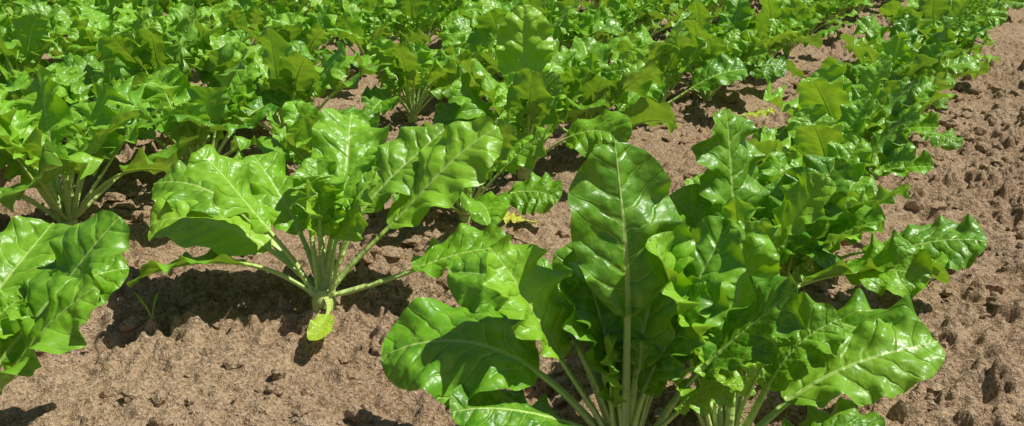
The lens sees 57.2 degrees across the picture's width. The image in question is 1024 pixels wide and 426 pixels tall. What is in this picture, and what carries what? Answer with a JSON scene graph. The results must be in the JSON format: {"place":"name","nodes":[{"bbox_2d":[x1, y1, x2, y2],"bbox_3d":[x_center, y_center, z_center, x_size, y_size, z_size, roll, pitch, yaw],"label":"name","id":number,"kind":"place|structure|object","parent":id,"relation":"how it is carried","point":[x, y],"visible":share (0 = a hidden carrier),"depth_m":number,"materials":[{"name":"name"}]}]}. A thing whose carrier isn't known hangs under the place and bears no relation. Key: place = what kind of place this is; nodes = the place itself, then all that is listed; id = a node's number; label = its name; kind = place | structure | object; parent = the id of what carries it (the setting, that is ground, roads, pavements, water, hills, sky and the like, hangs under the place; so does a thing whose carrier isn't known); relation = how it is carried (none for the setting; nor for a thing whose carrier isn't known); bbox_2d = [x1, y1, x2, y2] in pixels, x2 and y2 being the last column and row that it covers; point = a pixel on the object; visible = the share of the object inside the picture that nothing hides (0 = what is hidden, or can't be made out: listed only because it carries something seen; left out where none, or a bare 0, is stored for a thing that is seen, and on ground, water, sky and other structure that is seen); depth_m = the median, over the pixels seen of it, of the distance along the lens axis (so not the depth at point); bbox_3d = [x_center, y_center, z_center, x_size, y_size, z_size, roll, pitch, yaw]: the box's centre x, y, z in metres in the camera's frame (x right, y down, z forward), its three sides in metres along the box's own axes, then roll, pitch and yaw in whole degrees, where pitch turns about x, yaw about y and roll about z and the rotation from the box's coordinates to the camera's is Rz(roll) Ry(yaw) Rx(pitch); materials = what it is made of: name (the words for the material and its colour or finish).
{"place":"outdoors","nodes":[
{"label":"outdoors","id":0,"kind":"place"},
{"bbox_2d":[0,0,1023,425],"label":"ground","id":1,"kind":"structure","parent":0,"point":[212,326],"depth_m":1.93,"materials":[{"name":"soil"}]},
{"bbox_2d":[0,68,19,83],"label":"sugar beet plant","id":2,"kind":"object","parent":1,"relation":"on","point":[3,79],"visible":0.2,"depth_m":3.42,"materials":[{"name":"green plant"}]},
{"bbox_2d":[0,66,85,123],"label":"sugar beet plant","id":3,"kind":"object","parent":1,"relation":"on","point":[16,81],"visible":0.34,"depth_m":2.77,"materials":[{"name":"green plant"}]},
{"bbox_2d":[0,0,87,57],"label":"sugar beet plant","id":4,"kind":"object","parent":1,"relation":"on","point":[20,5],"visible":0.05,"depth_m":4.35,"materials":[{"name":"green plant"}]},
{"bbox_2d":[0,3,96,80],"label":"sugar beet plant","id":5,"kind":"object","parent":1,"relation":"on","point":[26,40],"visible":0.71,"depth_m":3.47,"materials":[{"name":"green plant"}]},
{"bbox_2d":[0,210,129,395],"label":"sugar beet plant","id":6,"kind":"object","parent":1,"relation":"on","point":[59,282],"visible":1,"depth_m":1.43,"materials":[{"name":"green plant"}]},
{"bbox_2d":[48,0,129,58],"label":"sugar beet plant","id":7,"kind":"object","parent":1,"relation":"on","point":[107,8],"visible":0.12,"depth_m":4.57,"materials":[{"name":"green plant"}]},
{"bbox_2d":[11,53,178,150],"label":"sugar beet plant","id":8,"kind":"object","parent":1,"relation":"on","point":[78,77],"visible":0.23,"depth_m":2.99,"materials":[{"name":"green plant"}]},
{"bbox_2d":[31,0,162,76],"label":"sugar beet plant","id":9,"kind":"object","parent":1,"relation":"on","point":[90,26],"visible":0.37,"depth_m":3.80,"materials":[{"name":"green plant"}]},
{"bbox_2d":[0,64,198,225],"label":"sugar beet plant","id":10,"kind":"object","parent":1,"relation":"on","point":[34,127],"visible":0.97,"depth_m":2.27,"materials":[{"name":"green plant"}]},
{"bbox_2d":[98,0,177,26],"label":"sugar beet plant","id":11,"kind":"object","parent":1,"relation":"on","point":[138,6],"visible":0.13,"depth_m":4.84,"materials":[{"name":"green plant"}]},
{"bbox_2d":[60,6,228,87],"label":"sugar beet plant","id":12,"kind":"object","parent":1,"relation":"on","point":[180,44],"visible":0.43,"depth_m":3.17,"materials":[{"name":"green plant"}]},
{"bbox_2d":[134,287,160,318],"bbox_3d":[-0.702,0.174,1.822,0.044,0.067,0.052,-13,23,-34],"label":"grass sprout","id":13,"kind":"object","parent":1,"relation":"on","point":[145,306],"depth_m":1.82,"materials":[{"name":"green plant"}]},
{"bbox_2d":[113,0,214,36],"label":"sugar beet plant","id":14,"kind":"object","parent":1,"relation":"on","point":[153,9],"visible":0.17,"depth_m":4.24,"materials":[{"name":"green plant"}]},
{"bbox_2d":[108,48,292,165],"bbox_3d":[-0.929,-0.257,2.705,0.604,0.417,0.578,-4,19,-12],"label":"sugar beet plant","id":15,"kind":"object","parent":1,"relation":"on","point":[203,113],"visible":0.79,"depth_m":2.68,"materials":[{"name":"green plant"}]},
{"bbox_2d":[140,17,264,88],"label":"sugar beet plant","id":16,"kind":"object","parent":1,"relation":"on","point":[243,36],"visible":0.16,"depth_m":3.49,"materials":[{"name":"green plant"}]},
{"bbox_2d":[200,0,279,45],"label":"sugar beet plant","id":17,"kind":"object","parent":1,"relation":"on","point":[254,12],"visible":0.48,"depth_m":4.45,"materials":[{"name":"green plant"}]},
{"bbox_2d":[232,98,318,175],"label":"sugar beet plant","id":18,"kind":"object","parent":1,"relation":"on","point":[300,118],"visible":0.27,"depth_m":2.44,"materials":[{"name":"green plant"}]},
{"bbox_2d":[258,0,335,40],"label":"sugar beet plant","id":19,"kind":"object","parent":1,"relation":"on","point":[286,6],"visible":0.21,"depth_m":4.69,"materials":[{"name":"green plant"}]},
{"bbox_2d":[207,25,392,134],"bbox_3d":[-0.716,-0.425,3.161,0.626,0.446,0.696,-3,19,-10],"label":"sugar beet plant","id":20,"kind":"object","parent":1,"relation":"on","point":[292,70],"visible":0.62,"depth_m":3.04,"materials":[{"name":"green plant"}]},
{"bbox_2d":[234,3,371,67],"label":"sugar beet plant","id":21,"kind":"object","parent":1,"relation":"on","point":[312,33],"visible":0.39,"depth_m":3.77,"materials":[{"name":"green plant"}]},
{"bbox_2d":[127,108,510,340],"bbox_3d":[-0.384,0.011,1.895,0.766,0.389,0.511,0,19,0],"label":"sugar beet plant","id":22,"kind":"object","parent":1,"relation":"on","point":[344,178],"visible":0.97,"depth_m":1.88,"materials":[{"name":"green plant"}]},
{"bbox_2d":[313,0,430,66],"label":"sugar beet plant","id":23,"kind":"object","parent":1,"relation":"on","point":[354,26],"visible":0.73,"depth_m":4.09,"materials":[{"name":"green plant"}]},
{"bbox_2d":[357,0,480,45],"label":"sugar beet plant","id":24,"kind":"object","parent":1,"relation":"on","point":[430,17],"visible":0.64,"depth_m":4.36,"materials":[{"name":"green plant"}]},
{"bbox_2d":[361,34,478,123],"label":"sugar beet plant","id":25,"kind":"object","parent":1,"relation":"on","point":[418,65],"visible":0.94,"depth_m":3.23,"materials":[{"name":"green plant"}]},
{"bbox_2d":[383,0,512,40],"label":"sugar beet plant","id":26,"kind":"object","parent":1,"relation":"on","point":[447,2],"visible":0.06,"depth_m":4.64,"materials":[{"name":"green plant"}]},
{"bbox_2d":[422,24,504,97],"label":"sugar beet plant","id":27,"kind":"object","parent":1,"relation":"on","point":[479,44],"visible":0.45,"depth_m":3.66,"materials":[{"name":"green plant"}]},
{"bbox_2d":[393,104,561,225],"bbox_3d":[-0.100,-0.101,2.367,0.455,0.308,0.507,1,19,3],"label":"sugar beet plant","id":28,"kind":"object","parent":1,"relation":"on","point":[533,193],"visible":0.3,"depth_m":2.35,"materials":[{"name":"green plant"}]},
{"bbox_2d":[441,0,578,81],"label":"sugar beet plant","id":29,"kind":"object","parent":1,"relation":"on","point":[490,19],"visible":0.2,"depth_m":3.81,"materials":[{"name":"green plant"}]},
{"bbox_2d":[0,0,1023,42],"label":"distant sugar beet rows","id":30,"kind":"object","parent":1,"relation":"on","point":[832,10],"visible":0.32,"depth_m":5.21,"materials":[{"name":"green plant"}]},
{"bbox_2d":[2,65,1023,425],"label":"soil clods","id":31,"kind":"object","parent":1,"relation":"on","point":[360,415],"visible":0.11,"depth_m":2.04,"materials":[{"name":"brown soil"}]},
{"bbox_2d":[503,212,536,223],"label":"fallen beet leaf","id":32,"kind":"object","parent":1,"relation":"on","point":[508,217],"visible":0.68,"depth_m":2.30,"materials":[{"name":"yellow plant"}]},
{"bbox_2d":[432,5,631,180],"bbox_3d":[0.045,-0.340,2.718,0.555,0.517,0.521,0,19,0],"label":"sugar beet plant","id":33,"kind":"object","parent":1,"relation":"on","point":[529,69],"visible":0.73,"depth_m":2.65,"materials":[{"name":"green plant"}]},
{"bbox_2d":[479,0,624,50],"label":"sugar beet plant","id":34,"kind":"object","parent":1,"relation":"on","point":[590,25],"visible":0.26,"depth_m":4.15,"materials":[{"name":"green plant"}]},
{"bbox_2d":[504,36,678,133],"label":"sugar beet plant","id":35,"kind":"object","parent":1,"relation":"on","point":[635,89],"visible":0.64,"depth_m":2.85,"materials":[{"name":"green plant"}]},
{"bbox_2d":[381,141,804,425],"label":"sugar beet plant","id":36,"kind":"object","parent":1,"relation":"on","point":[599,284],"visible":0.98,"depth_m":1.30,"materials":[{"name":"green plant"}]},
{"bbox_2d":[564,5,639,45],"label":"sugar beet plant","id":37,"kind":"object","parent":1,"relation":"on","point":[592,10],"visible":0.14,"depth_m":4.40,"materials":[{"name":"green plant"}]},
{"bbox_2d":[579,0,660,59],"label":"sugar beet plant","id":38,"kind":"object","parent":1,"relation":"on","point":[625,22],"visible":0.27,"depth_m":4.67,"materials":[{"name":"green plant"}]},
{"bbox_2d":[598,0,677,36],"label":"sugar beet plant","id":39,"kind":"object","parent":1,"relation":"on","point":[655,12],"visible":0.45,"depth_m":4.80,"materials":[{"name":"green plant"}]},
{"bbox_2d":[606,15,748,113],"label":"sugar beet plant","id":40,"kind":"object","parent":1,"relation":"on","point":[676,52],"visible":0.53,"depth_m":3.33,"materials":[{"name":"green plant"}]},
{"bbox_2d":[657,19,786,100],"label":"sugar beet plant","id":41,"kind":"object","parent":1,"relation":"on","point":[731,42],"visible":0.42,"depth_m":3.63,"materials":[{"name":"green plant"}]},
{"bbox_2d":[666,0,803,78],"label":"sugar beet plant","id":42,"kind":"object","parent":1,"relation":"on","point":[737,14],"visible":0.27,"depth_m":4.00,"materials":[{"name":"green plant"}]},
{"bbox_2d":[738,107,774,116],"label":"fallen beet leaf","id":43,"kind":"object","parent":1,"relation":"on","point":[758,113],"visible":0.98,"depth_m":3.38,"materials":[{"name":"yellow plant"}]},
{"bbox_2d":[714,0,822,57],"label":"sugar beet plant","id":44,"kind":"object","parent":1,"relation":"on","point":[795,10],"visible":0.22,"depth_m":4.36,"materials":[{"name":"green plant"}]},
{"bbox_2d":[746,14,806,76],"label":"sugar beet plant","id":45,"kind":"object","parent":1,"relation":"on","point":[780,33],"visible":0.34,"depth_m":4.11,"materials":[{"name":"green plant"}]},
{"bbox_2d":[645,221,945,425],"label":"sugar beet plant","id":46,"kind":"object","parent":1,"relation":"on","point":[823,358],"visible":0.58,"depth_m":1.36,"materials":[{"name":"green plant"}]},
{"bbox_2d":[757,0,841,55],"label":"sugar beet plant","id":47,"kind":"object","parent":1,"relation":"on","point":[821,33],"visible":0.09,"depth_m":4.73,"materials":[{"name":"green plant"}]},
{"bbox_2d":[669,109,939,343],"bbox_3d":[0.440,0.056,1.635,0.531,0.440,0.464,5,20,15],"label":"sugar beet plant","id":48,"kind":"object","parent":1,"relation":"on","point":[792,211],"visible":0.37,"depth_m":1.66,"materials":[{"name":"green plant"}]},
{"bbox_2d":[685,151,932,298],"bbox_3d":[0.544,0.043,1.916,0.485,0.297,0.460,2,19,5],"label":"sugar beet plant","id":49,"kind":"object","parent":1,"relation":"on","point":[909,273],"visible":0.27,"depth_m":1.77,"materials":[{"name":"green plant"}]},
{"bbox_2d":[751,55,938,150],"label":"sugar beet plant","id":50,"kind":"object","parent":1,"relation":"on","point":[830,87],"visible":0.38,"depth_m":2.56,"materials":[{"name":"green plant"}]},
{"bbox_2d":[758,93,933,178],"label":"sugar beet plant","id":51,"kind":"object","parent":1,"relation":"on","point":[816,129],"visible":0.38,"depth_m":2.29,"materials":[{"name":"green plant"}]},
{"bbox_2d":[684,85,1021,422],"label":"pebbles","id":52,"kind":"object","parent":1,"relation":"on","point":[687,114],"visible":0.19,"depth_m":3.46,"materials":[{"name":"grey stone"}]},
{"bbox_2d":[748,133,987,283],"bbox_3d":[0.731,0.023,1.987,0.482,0.328,0.502,0,19,0],"label":"sugar beet plant","id":53,"kind":"object","parent":1,"relation":"on","point":[946,243],"visible":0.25,"depth_m":1.94,"materials":[{"name":"green plant"}]},
{"bbox_2d":[821,32,956,90],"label":"sugar beet plant","id":54,"kind":"object","parent":1,"relation":"on","point":[910,63],"visible":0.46,"depth_m":3.24,"materials":[{"name":"green plant"}]},
{"bbox_2d":[849,73,963,150],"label":"sugar beet plant","id":55,"kind":"object","parent":1,"relation":"on","point":[927,93],"visible":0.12,"depth_m":2.90,"materials":[{"name":"green plant"}]},
{"bbox_2d":[836,13,980,108],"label":"sugar beet plant","id":56,"kind":"object","parent":1,"relation":"on","point":[937,44],"visible":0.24,"depth_m":3.59,"materials":[{"name":"green plant"}]},
{"bbox_2d":[878,0,1007,46],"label":"sugar beet plant","id":57,"kind":"object","parent":1,"relation":"on","point":[892,11],"visible":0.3,"depth_m":4.33,"materials":[{"name":"green plant"}]},
{"bbox_2d":[914,31,989,78],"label":"sugar beet plant","id":58,"kind":"object","parent":1,"relation":"on","point":[984,67],"visible":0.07,"depth_m":3.74,"materials":[{"name":"green plant"}]},
{"bbox_2d":[909,10,999,62],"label":"sugar beet plant","id":59,"kind":"object","parent":1,"relation":"on","point":[966,33],"visible":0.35,"depth_m":3.98,"materials":[{"name":"green plant"}]}
]}

